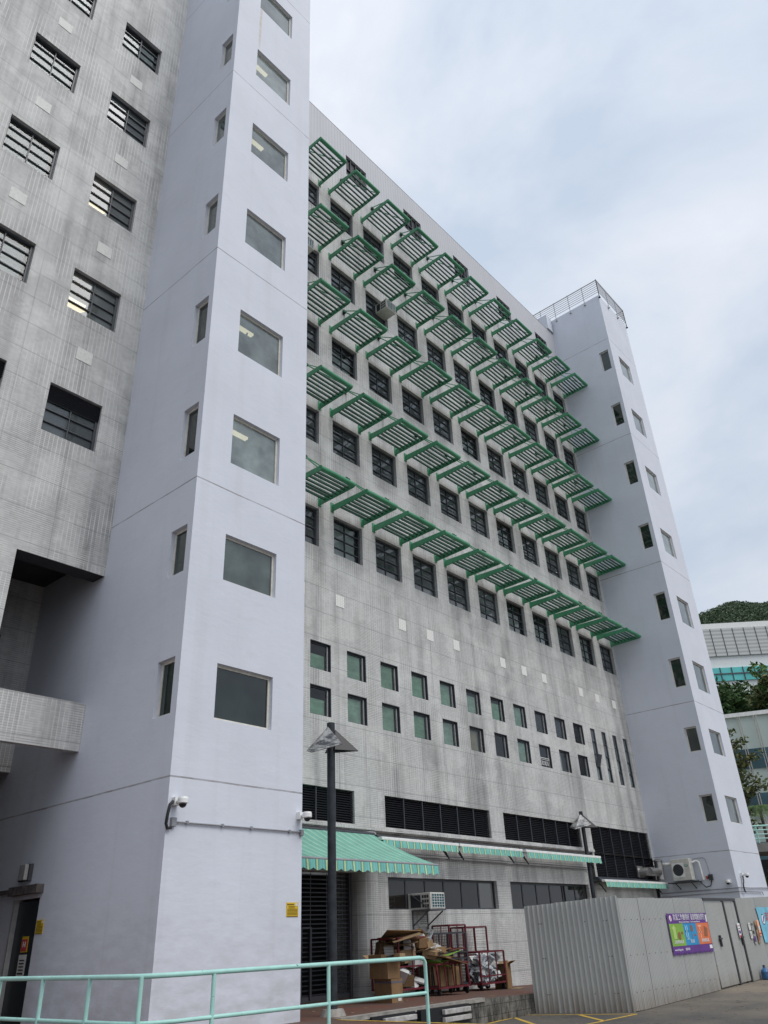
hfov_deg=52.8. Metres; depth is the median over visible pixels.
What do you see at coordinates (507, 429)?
sunshade
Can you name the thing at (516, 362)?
window
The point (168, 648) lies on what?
stair tower
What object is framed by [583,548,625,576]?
sunshade
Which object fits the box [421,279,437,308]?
window
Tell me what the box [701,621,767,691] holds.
industrial building
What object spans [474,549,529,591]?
sunshade
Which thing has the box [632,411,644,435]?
window
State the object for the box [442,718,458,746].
window
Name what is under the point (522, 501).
sunshade
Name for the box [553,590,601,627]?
sunshade
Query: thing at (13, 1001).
door
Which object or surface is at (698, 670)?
window
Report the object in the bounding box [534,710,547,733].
window
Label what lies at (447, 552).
sunshade
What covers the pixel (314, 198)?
window
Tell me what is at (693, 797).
stair tower
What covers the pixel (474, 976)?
plastic waste
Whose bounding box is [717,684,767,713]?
leafy tree
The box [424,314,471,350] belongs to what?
sunshade
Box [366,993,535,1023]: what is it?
retaining wall
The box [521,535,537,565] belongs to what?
window
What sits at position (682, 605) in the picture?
window
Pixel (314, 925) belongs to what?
roller grille
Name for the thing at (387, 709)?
window
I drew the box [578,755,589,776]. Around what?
window
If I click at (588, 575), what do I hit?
window
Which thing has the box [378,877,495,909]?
window
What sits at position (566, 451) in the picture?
window
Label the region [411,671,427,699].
window
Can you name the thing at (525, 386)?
sunshade
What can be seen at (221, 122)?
window
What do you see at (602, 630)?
sunshade
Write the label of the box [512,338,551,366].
sunshade
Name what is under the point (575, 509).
window
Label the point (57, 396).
window
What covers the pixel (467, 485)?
sunshade
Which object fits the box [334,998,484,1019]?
kerb
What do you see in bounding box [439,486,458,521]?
window
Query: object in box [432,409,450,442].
window
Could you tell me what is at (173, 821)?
conduit
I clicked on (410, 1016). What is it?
dock bumper
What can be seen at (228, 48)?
window
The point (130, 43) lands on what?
window
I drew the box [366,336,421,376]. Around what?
sunshade
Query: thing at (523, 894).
window
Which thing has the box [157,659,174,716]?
window
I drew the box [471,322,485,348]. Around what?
window
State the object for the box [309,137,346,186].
sunshade
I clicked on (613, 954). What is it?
hoarding
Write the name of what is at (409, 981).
waste boxes
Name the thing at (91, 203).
window
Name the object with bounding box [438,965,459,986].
folded cardboard
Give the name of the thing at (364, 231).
window
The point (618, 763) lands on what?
window
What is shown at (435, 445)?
sunshade
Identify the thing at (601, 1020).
road marking
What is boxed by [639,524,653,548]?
window
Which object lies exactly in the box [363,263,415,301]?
sunshade
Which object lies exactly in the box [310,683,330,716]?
window
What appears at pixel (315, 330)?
window
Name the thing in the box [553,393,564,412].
window
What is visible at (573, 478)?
sunshade
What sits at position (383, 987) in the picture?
cardboard box
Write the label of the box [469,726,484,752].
window
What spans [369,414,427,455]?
sunshade
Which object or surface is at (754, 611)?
hillside scrub
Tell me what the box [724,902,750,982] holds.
door
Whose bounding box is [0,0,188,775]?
tiled wing
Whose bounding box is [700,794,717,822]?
window
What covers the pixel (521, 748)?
window
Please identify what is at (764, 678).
leafy tree
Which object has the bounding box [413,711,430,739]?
window
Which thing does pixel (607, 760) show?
window
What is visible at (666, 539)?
window
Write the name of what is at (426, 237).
sunshade
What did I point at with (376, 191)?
sunshade
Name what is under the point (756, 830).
railing
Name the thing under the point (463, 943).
roll cage
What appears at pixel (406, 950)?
waste boxes
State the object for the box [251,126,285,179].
window
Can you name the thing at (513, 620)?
window
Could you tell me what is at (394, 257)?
window
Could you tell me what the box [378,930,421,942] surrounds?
waste cardboard
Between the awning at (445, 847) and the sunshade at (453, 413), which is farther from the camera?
the sunshade at (453, 413)
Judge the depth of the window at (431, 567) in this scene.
29.28 m
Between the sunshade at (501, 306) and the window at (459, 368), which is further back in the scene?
the sunshade at (501, 306)
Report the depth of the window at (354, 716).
23.77 m
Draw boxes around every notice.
[16,955,26,975]
[20,936,28,952]
[35,919,43,933]
[286,902,297,916]
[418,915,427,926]
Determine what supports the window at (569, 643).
in the tiled building at (452, 701)
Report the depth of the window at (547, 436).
43.47 m
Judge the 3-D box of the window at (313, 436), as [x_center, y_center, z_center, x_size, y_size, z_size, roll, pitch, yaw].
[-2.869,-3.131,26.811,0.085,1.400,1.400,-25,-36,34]
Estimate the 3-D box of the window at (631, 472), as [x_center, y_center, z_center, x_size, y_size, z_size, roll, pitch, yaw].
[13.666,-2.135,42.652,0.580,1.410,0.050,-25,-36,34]
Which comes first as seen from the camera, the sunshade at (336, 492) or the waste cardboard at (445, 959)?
the waste cardboard at (445, 959)
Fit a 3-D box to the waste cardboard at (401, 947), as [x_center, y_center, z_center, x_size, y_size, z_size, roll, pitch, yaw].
[0.414,11.399,19.963,1.072,0.736,1.406,0,-29,-6]
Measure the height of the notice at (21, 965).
0.390 m
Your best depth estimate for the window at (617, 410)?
44.59 m
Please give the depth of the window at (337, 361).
30.28 m
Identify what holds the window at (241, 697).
in the stair tower at (168, 648)
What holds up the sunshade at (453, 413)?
attached to the tiled building at (452, 701)
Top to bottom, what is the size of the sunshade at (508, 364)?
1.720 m
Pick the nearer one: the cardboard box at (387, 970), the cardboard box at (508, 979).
the cardboard box at (387, 970)
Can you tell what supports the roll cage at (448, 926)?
on the pavement
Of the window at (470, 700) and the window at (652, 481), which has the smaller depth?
the window at (470, 700)
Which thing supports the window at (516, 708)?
in the tiled building at (452, 701)
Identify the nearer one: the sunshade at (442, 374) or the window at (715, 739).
the sunshade at (442, 374)
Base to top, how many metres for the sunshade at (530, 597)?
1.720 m
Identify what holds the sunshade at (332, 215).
attached to the tiled building at (452, 701)
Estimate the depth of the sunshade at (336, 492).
24.73 m
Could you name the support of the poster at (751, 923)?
attached to the hoarding
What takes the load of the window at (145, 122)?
in the tiled wing
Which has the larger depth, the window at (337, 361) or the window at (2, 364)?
the window at (337, 361)
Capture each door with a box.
[0,900,39,1023]
[704,902,739,987]
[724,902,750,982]
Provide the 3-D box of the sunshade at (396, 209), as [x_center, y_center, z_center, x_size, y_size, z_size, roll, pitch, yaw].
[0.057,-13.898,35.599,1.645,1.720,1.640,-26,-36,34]
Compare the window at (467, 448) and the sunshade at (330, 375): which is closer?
the sunshade at (330, 375)
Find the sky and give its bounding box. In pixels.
[309,0,767,614]
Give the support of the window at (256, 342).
in the stair tower at (168, 648)
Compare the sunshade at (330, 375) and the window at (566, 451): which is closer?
the sunshade at (330, 375)
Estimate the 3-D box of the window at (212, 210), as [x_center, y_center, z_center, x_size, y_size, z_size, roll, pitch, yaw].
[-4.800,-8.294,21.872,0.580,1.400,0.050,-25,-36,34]
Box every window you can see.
[0,226,33,282]
[0,361,4,379]
[2,117,57,178]
[29,35,78,92]
[42,384,100,450]
[67,270,118,330]
[69,0,95,18]
[89,175,134,231]
[107,95,147,146]
[122,25,159,73]
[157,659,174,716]
[171,528,186,575]
[183,406,198,457]
[195,301,207,344]
[206,199,217,234]
[214,665,269,729]
[215,113,225,143]
[223,39,232,66]
[223,536,273,596]
[231,417,277,483]
[238,312,280,375]
[245,212,283,269]
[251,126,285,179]
[256,53,288,103]
[260,0,290,36]
[305,505,315,544]
[306,407,315,442]
[307,323,316,353]
[308,182,316,206]
[308,251,316,275]
[310,639,330,672]
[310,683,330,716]
[330,201,350,235]
[331,266,352,303]
[332,340,354,378]
[333,423,356,464]
[334,519,359,563]
[347,651,365,682]
[348,693,366,725]
[363,229,381,261]
[366,294,385,326]
[368,365,389,402]
[372,446,393,485]
[375,539,399,581]
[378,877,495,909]
[380,661,398,691]
[382,702,400,733]
[393,255,410,285]
[397,318,415,349]
[402,388,421,423]
[407,467,427,504]
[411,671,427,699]
[413,557,434,596]
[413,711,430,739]
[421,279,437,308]
[426,341,443,370]
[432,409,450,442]
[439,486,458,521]
[439,680,455,707]
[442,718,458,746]
[447,302,462,328]
[447,573,467,610]
[453,362,469,390]
[461,429,477,460]
[466,689,480,714]
[469,504,486,537]
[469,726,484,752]
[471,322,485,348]
[478,381,493,408]
[478,587,497,623]
[487,447,502,477]
[490,696,504,721]
[494,342,507,366]
[494,732,508,757]
[496,520,513,552]
[502,400,515,424]
[506,601,524,635]
[510,882,587,908]
[511,464,526,492]
[513,704,526,727]
[515,360,527,383]
[517,738,531,763]
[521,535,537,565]
[524,417,536,441]
[532,613,549,646]
[533,479,547,506]
[534,377,546,399]
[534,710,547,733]
[539,744,552,768]
[544,433,556,457]
[544,548,559,577]
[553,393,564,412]
[554,494,567,520]
[554,717,566,739]
[556,561,580,589]
[556,625,572,656]
[559,749,571,772]
[563,448,575,471]
[572,722,584,744]
[574,508,586,532]
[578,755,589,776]
[579,635,593,665]
[586,573,599,600]
[590,728,602,780]
[599,645,613,673]
[600,350,611,370]
[601,732,613,782]
[612,403,624,425]
[612,735,624,785]
[619,359,631,382]
[622,738,634,787]
[625,461,637,484]
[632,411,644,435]
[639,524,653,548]
[646,469,658,493]
[654,592,669,620]
[661,531,674,557]
[669,657,685,687]
[677,598,691,626]
[684,726,701,752]
[692,662,707,692]
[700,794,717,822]
[709,730,723,755]
[725,796,740,823]
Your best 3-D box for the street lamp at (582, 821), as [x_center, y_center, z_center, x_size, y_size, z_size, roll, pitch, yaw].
[7.914,14.499,29.352,0.818,5.940,0.978,-25,-36,34]
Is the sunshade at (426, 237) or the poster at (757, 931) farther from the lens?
the sunshade at (426, 237)
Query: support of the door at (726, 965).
in the hoarding
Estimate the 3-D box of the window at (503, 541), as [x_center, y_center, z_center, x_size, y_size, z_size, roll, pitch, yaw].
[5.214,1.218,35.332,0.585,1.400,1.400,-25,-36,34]
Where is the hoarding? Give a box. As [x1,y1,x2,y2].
[524,895,767,1013]
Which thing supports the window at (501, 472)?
in the tiled building at (452, 701)
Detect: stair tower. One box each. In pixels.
[0,0,309,1023]
[533,279,767,964]
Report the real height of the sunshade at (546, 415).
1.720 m
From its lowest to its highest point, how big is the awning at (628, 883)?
0.524 m
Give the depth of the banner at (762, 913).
26.29 m
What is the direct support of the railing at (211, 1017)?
on the pavement
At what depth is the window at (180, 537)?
16.86 m
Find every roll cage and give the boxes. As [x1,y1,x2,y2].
[370,936,428,995]
[412,932,468,993]
[415,961,470,995]
[431,924,470,991]
[450,926,489,990]
[460,950,506,990]
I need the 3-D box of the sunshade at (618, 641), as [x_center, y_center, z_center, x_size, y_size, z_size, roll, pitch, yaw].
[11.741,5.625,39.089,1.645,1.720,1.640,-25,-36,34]
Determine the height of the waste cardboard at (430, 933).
0.608 m
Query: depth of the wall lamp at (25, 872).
16.10 m
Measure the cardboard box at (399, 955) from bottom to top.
0.120 m
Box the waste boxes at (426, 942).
[414,936,445,963]
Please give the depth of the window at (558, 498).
41.52 m
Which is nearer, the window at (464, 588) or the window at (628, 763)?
the window at (464, 588)
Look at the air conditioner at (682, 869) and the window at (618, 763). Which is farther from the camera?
the window at (618, 763)
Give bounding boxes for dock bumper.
[370,1011,416,1021]
[417,1003,471,1022]
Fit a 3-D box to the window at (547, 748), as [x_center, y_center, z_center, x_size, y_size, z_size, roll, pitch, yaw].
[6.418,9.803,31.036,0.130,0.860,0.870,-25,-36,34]
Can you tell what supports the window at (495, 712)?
in the tiled building at (452, 701)
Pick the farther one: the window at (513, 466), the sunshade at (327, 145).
the window at (513, 466)
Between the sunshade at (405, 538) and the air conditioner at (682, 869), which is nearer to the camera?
the sunshade at (405, 538)
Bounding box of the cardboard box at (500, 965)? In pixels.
[494,960,514,988]
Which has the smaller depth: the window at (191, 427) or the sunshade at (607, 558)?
the window at (191, 427)
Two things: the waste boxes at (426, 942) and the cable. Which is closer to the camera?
the cable
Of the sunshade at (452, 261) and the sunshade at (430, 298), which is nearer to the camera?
the sunshade at (430, 298)
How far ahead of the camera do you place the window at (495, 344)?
42.58 m
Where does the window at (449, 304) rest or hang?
in the tiled building at (452, 701)
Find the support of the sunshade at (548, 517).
attached to the tiled building at (452, 701)
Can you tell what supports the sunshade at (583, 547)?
attached to the tiled building at (452, 701)
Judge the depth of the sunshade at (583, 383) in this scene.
46.33 m
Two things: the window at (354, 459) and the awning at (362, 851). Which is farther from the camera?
the window at (354, 459)
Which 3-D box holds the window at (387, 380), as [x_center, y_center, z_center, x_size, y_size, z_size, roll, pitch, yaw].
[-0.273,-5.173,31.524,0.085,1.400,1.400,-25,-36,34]
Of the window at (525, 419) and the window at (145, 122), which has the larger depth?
the window at (525, 419)
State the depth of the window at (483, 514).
34.00 m
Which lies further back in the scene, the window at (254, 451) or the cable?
the window at (254, 451)
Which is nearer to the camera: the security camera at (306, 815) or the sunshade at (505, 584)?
the security camera at (306, 815)
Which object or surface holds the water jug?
on the road
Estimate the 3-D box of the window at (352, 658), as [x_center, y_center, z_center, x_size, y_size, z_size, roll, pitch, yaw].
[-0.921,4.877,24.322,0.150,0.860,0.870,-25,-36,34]
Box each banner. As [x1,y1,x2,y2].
[666,913,713,955]
[756,907,767,942]
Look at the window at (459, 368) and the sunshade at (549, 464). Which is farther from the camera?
the sunshade at (549, 464)
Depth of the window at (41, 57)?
23.72 m
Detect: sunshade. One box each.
[305,455,355,506]
[306,363,352,409]
[307,278,350,325]
[308,203,348,251]
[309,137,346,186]
[328,169,379,215]
[329,235,383,279]
[329,308,387,352]
[330,391,392,433]
[330,477,397,526]
[360,199,409,242]
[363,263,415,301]
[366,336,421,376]
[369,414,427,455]
[372,497,435,545]
[391,227,438,266]
[395,290,444,328]
[399,359,452,397]
[404,433,460,475]
[409,516,469,562]
[418,252,464,289]
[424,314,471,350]
[429,381,480,418]
[436,453,489,493]
[443,533,500,577]
[444,276,488,310]
[451,337,496,370]
[458,401,506,436]
[466,472,517,509]
[468,298,510,330]
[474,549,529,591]
[476,357,520,389]
[484,419,530,453]
[491,318,531,349]
[493,487,542,525]
[499,376,542,406]
[503,564,555,604]
[508,436,553,470]
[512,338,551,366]
[518,506,565,539]
[521,393,562,423]
[529,577,579,616]
[530,453,573,484]
[531,355,569,382]
[541,409,581,438]
[541,520,587,552]
[550,371,587,398]
[551,467,593,498]
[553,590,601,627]
[560,424,599,452]
[563,534,606,565]
[571,481,611,512]
[575,601,621,637]
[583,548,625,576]
[596,612,640,646]
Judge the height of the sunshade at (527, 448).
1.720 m
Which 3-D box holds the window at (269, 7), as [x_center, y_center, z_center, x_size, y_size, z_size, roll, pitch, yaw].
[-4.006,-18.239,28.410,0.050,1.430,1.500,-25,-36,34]
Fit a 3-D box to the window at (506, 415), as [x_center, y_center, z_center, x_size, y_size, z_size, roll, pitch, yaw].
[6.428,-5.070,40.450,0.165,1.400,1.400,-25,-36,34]
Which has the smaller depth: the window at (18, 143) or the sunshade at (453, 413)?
the window at (18, 143)
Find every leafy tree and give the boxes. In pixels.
[715,676,763,713]
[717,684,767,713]
[745,674,767,707]
[747,661,767,708]
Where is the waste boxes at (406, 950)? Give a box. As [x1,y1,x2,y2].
[374,940,422,967]
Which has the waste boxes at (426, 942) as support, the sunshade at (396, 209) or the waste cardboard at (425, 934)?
the waste cardboard at (425, 934)
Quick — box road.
[485,965,767,1023]
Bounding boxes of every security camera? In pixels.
[171,796,188,807]
[296,811,311,821]
[740,873,748,877]
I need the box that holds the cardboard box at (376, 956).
[368,954,385,958]
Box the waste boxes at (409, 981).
[402,969,413,986]
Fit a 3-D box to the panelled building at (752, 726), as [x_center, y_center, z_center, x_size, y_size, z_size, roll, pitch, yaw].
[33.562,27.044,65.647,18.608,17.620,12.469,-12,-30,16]
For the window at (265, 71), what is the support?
in the stair tower at (168, 648)
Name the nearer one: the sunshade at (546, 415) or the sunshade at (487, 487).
the sunshade at (487, 487)
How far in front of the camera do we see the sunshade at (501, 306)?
40.76 m
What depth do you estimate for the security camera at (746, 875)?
32.79 m
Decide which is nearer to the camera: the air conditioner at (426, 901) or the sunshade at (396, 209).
the air conditioner at (426, 901)
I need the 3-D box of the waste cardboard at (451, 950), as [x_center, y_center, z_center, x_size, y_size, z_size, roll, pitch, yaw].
[1.480,12.421,21.730,1.128,0.374,1.687,-25,-36,34]
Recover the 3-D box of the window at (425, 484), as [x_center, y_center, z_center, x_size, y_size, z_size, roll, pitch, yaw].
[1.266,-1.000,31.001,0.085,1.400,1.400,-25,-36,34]
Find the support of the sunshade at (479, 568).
attached to the tiled building at (452, 701)
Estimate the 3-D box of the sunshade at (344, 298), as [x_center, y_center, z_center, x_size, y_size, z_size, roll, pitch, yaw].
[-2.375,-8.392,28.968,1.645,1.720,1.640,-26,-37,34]
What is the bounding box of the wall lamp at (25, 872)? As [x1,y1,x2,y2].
[18,863,33,881]
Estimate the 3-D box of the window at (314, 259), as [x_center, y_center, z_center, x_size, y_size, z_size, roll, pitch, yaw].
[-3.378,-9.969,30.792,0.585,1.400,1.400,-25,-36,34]
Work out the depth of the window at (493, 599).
32.09 m
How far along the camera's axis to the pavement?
17.47 m
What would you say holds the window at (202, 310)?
in the stair tower at (168, 648)
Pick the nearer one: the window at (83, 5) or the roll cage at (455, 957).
the roll cage at (455, 957)
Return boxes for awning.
[302,826,439,874]
[374,834,458,858]
[452,842,523,862]
[518,848,601,868]
[594,877,668,893]
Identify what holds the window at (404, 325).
in the tiled building at (452, 701)
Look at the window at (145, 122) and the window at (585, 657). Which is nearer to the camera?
the window at (145, 122)
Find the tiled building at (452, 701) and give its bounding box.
[302,101,658,996]
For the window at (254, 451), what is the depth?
19.15 m
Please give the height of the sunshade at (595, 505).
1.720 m
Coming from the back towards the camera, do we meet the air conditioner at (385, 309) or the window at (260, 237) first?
the air conditioner at (385, 309)
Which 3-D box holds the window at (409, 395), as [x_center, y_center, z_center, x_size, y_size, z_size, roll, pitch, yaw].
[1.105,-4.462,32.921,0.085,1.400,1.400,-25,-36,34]
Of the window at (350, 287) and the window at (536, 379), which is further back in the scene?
the window at (536, 379)
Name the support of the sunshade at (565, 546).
attached to the tiled building at (452, 701)
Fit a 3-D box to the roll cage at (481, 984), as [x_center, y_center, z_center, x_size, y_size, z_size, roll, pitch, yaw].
[2.871,13.280,22.441,0.742,0.980,1.272,-25,-36,34]
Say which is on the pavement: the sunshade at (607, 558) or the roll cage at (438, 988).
the roll cage at (438, 988)
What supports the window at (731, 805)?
in the stair tower at (693, 797)
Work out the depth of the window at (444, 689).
27.61 m
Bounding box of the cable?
[164,800,173,829]
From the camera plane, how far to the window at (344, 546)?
26.45 m
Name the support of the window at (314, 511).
in the tiled building at (452, 701)
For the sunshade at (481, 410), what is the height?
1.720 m
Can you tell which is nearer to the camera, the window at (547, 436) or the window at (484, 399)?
the window at (484, 399)
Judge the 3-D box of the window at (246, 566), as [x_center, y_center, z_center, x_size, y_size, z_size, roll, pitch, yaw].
[-3.099,1.270,17.593,0.050,1.120,1.500,-25,-36,34]
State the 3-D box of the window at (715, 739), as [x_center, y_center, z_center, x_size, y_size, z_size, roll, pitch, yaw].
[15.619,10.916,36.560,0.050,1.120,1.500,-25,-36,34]
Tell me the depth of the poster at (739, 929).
24.55 m
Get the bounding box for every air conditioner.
[308,237,313,253]
[375,299,395,320]
[408,892,445,929]
[653,857,713,889]
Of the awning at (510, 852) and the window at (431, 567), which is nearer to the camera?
the awning at (510, 852)
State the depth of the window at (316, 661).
23.36 m
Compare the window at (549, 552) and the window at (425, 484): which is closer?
the window at (425, 484)
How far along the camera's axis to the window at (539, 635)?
34.85 m
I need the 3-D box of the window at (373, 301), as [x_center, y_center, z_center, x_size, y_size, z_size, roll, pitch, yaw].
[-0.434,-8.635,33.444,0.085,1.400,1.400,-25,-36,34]
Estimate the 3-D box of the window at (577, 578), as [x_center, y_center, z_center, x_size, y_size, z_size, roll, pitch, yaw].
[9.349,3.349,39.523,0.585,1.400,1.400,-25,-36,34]
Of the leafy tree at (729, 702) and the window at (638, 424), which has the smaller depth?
the window at (638, 424)
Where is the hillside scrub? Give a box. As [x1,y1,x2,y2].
[698,600,767,623]
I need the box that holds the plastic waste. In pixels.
[469,952,501,986]
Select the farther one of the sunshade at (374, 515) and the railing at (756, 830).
the railing at (756, 830)
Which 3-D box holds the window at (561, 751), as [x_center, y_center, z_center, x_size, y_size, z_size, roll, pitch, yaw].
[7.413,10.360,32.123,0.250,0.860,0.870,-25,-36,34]
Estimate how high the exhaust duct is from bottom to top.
0.840 m
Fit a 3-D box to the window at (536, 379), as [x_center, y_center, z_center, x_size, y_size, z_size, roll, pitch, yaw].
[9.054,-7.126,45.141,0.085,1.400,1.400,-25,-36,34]
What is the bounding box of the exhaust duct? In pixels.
[636,859,665,879]
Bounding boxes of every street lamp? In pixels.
[307,722,357,1017]
[570,811,597,897]
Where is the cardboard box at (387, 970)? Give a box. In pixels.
[362,955,399,978]
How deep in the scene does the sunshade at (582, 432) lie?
44.40 m
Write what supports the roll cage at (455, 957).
on the pavement
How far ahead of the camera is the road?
18.04 m
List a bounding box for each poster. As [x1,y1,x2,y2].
[737,923,741,937]
[750,922,756,943]
[754,921,760,942]
[756,920,761,935]
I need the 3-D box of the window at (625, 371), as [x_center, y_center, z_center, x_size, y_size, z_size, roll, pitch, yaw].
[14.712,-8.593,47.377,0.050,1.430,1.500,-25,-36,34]
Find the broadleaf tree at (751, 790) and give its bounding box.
[727,728,767,833]
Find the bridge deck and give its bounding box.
[756,842,767,855]
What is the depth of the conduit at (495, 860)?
26.21 m
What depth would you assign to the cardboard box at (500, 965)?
22.86 m
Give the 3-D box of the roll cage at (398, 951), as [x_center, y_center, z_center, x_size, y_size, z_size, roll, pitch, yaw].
[0.395,11.633,19.805,0.942,1.314,1.132,-25,-36,34]
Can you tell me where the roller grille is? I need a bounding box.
[300,873,352,1002]
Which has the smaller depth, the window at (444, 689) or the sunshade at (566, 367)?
the window at (444, 689)
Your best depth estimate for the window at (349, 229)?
34.22 m
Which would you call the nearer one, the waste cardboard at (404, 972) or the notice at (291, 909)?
the notice at (291, 909)
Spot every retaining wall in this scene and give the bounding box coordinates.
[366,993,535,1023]
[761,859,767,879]
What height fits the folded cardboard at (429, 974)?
0.656 m
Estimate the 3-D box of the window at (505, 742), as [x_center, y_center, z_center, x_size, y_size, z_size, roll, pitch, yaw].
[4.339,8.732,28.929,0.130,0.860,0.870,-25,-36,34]
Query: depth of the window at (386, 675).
25.50 m
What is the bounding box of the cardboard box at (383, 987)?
[374,978,402,1002]
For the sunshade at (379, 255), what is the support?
attached to the tiled building at (452, 701)
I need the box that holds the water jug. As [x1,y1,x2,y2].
[761,965,767,979]
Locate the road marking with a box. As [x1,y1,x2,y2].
[339,1014,636,1023]
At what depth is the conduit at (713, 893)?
33.15 m
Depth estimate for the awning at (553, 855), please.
28.32 m
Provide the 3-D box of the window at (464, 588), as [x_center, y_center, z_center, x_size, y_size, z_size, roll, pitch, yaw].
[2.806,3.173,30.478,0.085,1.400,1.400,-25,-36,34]
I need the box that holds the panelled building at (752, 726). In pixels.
[724,709,767,859]
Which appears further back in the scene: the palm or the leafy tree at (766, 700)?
the leafy tree at (766, 700)
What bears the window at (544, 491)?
in the tiled building at (452, 701)
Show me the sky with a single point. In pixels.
(564, 146)
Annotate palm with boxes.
[747,804,767,841]
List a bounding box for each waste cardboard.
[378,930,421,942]
[384,938,419,969]
[400,967,423,988]
[415,943,467,966]
[416,928,427,936]
[416,928,433,950]
[443,947,463,957]
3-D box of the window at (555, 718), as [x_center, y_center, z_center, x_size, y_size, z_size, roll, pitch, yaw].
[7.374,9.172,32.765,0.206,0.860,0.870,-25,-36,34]
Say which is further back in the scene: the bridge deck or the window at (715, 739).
the bridge deck
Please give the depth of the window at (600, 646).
39.09 m
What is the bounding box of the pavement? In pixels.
[287,984,532,1023]
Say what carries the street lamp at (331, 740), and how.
on the pavement
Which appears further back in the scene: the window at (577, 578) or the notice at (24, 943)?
the window at (577, 578)
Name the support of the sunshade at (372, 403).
attached to the tiled building at (452, 701)
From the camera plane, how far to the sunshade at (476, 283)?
39.36 m
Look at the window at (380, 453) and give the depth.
29.80 m
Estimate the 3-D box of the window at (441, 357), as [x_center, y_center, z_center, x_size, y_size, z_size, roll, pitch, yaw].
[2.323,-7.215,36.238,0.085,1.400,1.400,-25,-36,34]
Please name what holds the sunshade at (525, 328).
attached to the tiled building at (452, 701)
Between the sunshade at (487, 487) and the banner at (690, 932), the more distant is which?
the sunshade at (487, 487)
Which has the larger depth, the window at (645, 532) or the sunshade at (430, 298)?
the window at (645, 532)
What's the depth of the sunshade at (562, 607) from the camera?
34.44 m
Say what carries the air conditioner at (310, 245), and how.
attached to the tiled building at (452, 701)
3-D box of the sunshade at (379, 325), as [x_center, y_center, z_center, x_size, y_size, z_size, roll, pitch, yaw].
[-0.991,-7.678,30.352,1.645,1.720,1.640,-25,-36,34]
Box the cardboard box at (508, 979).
[505,960,509,988]
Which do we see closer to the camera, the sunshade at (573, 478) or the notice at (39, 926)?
the notice at (39, 926)
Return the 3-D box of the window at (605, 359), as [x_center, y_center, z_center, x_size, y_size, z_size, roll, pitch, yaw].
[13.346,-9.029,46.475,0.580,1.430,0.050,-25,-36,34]
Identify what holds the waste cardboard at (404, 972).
in the roll cage at (398, 951)
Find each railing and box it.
[0,956,430,1023]
[752,825,767,842]
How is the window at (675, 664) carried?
in the stair tower at (693, 797)
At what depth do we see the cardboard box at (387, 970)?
18.05 m
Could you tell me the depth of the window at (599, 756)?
34.16 m
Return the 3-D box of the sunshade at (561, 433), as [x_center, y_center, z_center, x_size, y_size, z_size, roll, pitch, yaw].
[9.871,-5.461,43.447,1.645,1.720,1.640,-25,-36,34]
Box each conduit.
[170,817,303,835]
[408,853,587,869]
[662,887,767,897]
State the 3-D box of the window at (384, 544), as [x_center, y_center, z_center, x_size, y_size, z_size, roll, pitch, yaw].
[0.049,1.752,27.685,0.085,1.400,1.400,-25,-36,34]
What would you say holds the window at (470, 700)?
in the tiled building at (452, 701)
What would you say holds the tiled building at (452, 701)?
on the road
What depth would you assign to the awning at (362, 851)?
19.59 m
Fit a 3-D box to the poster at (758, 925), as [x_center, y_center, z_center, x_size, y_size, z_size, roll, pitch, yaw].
[12.508,13.861,25.821,0.010,0.460,0.200,-25,-36,34]
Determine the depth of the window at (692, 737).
35.67 m
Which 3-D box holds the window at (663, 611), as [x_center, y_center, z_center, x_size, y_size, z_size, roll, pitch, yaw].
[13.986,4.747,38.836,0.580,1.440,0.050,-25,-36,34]
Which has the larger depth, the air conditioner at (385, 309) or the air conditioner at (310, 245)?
the air conditioner at (385, 309)
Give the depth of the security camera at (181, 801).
13.81 m
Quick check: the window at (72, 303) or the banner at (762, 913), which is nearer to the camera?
the window at (72, 303)
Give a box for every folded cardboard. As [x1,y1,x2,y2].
[420,956,462,985]
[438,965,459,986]
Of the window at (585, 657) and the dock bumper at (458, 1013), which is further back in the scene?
the window at (585, 657)
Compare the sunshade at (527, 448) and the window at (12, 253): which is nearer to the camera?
the window at (12, 253)
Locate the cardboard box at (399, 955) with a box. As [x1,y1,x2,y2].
[394,953,404,956]
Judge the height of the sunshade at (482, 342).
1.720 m
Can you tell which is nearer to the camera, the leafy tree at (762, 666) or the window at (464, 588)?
the window at (464, 588)
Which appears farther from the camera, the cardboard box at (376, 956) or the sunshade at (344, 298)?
the sunshade at (344, 298)
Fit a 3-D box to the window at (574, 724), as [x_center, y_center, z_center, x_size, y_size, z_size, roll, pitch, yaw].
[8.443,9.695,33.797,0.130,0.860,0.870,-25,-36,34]

